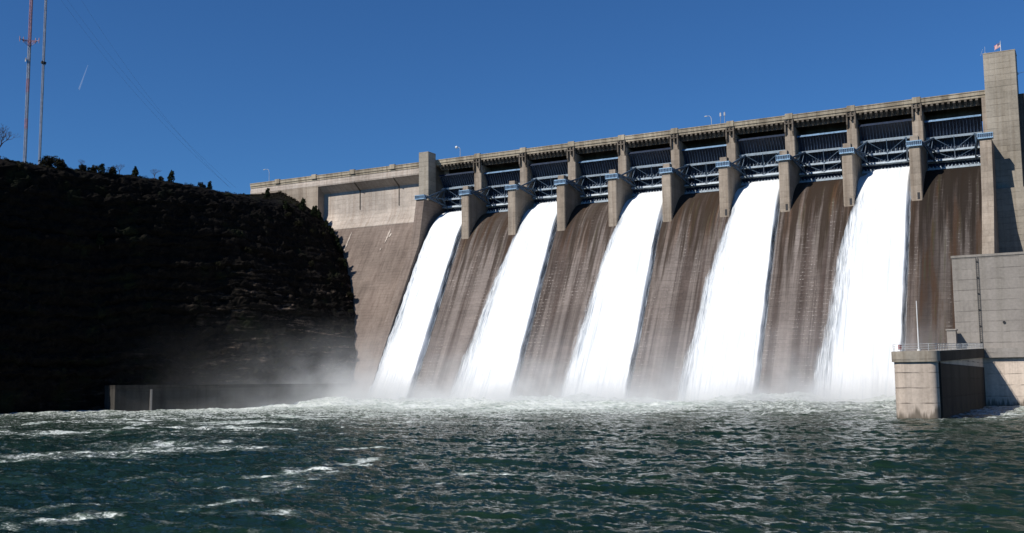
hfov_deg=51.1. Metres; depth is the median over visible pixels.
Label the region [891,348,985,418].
river wall
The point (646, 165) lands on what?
radial gate
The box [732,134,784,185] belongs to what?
radial gate
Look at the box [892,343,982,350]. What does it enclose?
railing
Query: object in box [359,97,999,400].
spillway
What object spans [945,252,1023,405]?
powerhouse
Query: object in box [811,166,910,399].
waterfall
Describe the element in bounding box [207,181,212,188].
cedar tree
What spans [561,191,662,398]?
waterfall
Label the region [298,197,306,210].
cedar tree
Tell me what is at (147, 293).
cliff
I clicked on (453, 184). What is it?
radial gate
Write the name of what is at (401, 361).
waterfall
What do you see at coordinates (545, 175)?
radial gate
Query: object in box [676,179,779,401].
waterfall
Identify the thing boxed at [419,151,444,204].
concrete tower
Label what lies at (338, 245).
cedar tree
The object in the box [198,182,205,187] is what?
bush
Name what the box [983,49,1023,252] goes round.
elevator tower
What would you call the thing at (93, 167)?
bush
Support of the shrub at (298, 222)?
on the cliff
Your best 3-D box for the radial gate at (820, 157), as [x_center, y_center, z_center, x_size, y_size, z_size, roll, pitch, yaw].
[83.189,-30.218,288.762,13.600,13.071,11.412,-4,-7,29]
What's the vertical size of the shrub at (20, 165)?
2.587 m
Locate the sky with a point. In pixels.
(289, 89)
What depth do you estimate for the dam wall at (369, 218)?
356.98 m
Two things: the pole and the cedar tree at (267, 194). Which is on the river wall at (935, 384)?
the pole
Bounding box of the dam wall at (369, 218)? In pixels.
[250,168,448,398]
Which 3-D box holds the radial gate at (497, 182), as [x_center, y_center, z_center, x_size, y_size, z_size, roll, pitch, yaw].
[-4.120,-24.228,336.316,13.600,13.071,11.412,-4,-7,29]
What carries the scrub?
on the cliff
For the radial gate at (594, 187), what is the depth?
324.99 m
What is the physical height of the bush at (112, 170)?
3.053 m
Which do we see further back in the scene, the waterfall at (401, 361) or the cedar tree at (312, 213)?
the cedar tree at (312, 213)
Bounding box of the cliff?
[0,159,355,413]
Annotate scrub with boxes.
[2,156,298,201]
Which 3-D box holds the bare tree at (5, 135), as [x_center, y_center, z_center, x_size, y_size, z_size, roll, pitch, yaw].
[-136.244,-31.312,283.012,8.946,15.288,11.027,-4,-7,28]
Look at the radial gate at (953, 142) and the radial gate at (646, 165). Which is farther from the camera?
the radial gate at (646, 165)
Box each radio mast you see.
[19,0,39,161]
[38,0,46,163]
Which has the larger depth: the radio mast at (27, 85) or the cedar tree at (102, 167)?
the radio mast at (27, 85)
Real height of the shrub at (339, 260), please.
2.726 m
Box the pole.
[916,301,920,350]
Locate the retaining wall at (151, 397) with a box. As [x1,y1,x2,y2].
[104,383,350,410]
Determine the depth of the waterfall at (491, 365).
304.55 m
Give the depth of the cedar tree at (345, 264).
350.77 m
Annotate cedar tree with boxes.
[98,163,105,171]
[131,166,138,175]
[167,170,174,181]
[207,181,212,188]
[263,187,270,197]
[283,201,288,209]
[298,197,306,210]
[310,209,315,216]
[316,208,322,219]
[329,227,334,235]
[336,242,342,251]
[342,259,347,268]
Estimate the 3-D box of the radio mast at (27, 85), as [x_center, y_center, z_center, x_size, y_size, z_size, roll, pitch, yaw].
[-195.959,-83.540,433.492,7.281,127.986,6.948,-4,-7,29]
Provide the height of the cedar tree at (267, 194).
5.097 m
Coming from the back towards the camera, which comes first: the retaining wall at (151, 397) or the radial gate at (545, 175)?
the radial gate at (545, 175)
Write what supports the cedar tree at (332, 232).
on the cliff
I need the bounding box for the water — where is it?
[0,391,1023,532]
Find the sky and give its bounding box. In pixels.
[0,0,1023,193]
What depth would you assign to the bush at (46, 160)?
287.31 m
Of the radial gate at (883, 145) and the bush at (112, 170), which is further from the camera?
the bush at (112, 170)
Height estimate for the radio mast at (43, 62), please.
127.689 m
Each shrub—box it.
[15,162,24,170]
[293,220,302,227]
[335,257,343,265]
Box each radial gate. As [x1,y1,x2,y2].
[428,171,473,212]
[473,169,519,213]
[520,160,567,205]
[568,157,617,203]
[620,148,670,195]
[675,144,726,193]
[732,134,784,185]
[792,130,846,182]
[856,119,912,173]
[923,114,982,170]
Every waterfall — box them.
[367,211,461,399]
[449,201,556,400]
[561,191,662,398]
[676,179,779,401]
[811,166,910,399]
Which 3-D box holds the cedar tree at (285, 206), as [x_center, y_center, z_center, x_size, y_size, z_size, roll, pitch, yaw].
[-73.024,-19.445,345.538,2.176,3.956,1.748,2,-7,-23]
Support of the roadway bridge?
on the spillway
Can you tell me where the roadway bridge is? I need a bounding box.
[250,90,984,188]
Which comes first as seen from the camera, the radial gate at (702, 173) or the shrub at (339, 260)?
the radial gate at (702, 173)
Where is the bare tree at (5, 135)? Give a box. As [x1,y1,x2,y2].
[0,127,20,146]
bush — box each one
[38,155,57,166]
[53,158,66,168]
[78,164,87,169]
[88,165,98,171]
[107,167,117,173]
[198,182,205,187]
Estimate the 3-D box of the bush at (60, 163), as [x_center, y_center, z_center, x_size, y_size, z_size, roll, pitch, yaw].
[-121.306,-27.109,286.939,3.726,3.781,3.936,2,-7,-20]
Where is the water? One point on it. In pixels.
(793, 462)
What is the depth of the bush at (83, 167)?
293.05 m
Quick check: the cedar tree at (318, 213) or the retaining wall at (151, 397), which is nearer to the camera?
the retaining wall at (151, 397)
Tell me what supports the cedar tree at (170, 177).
on the cliff

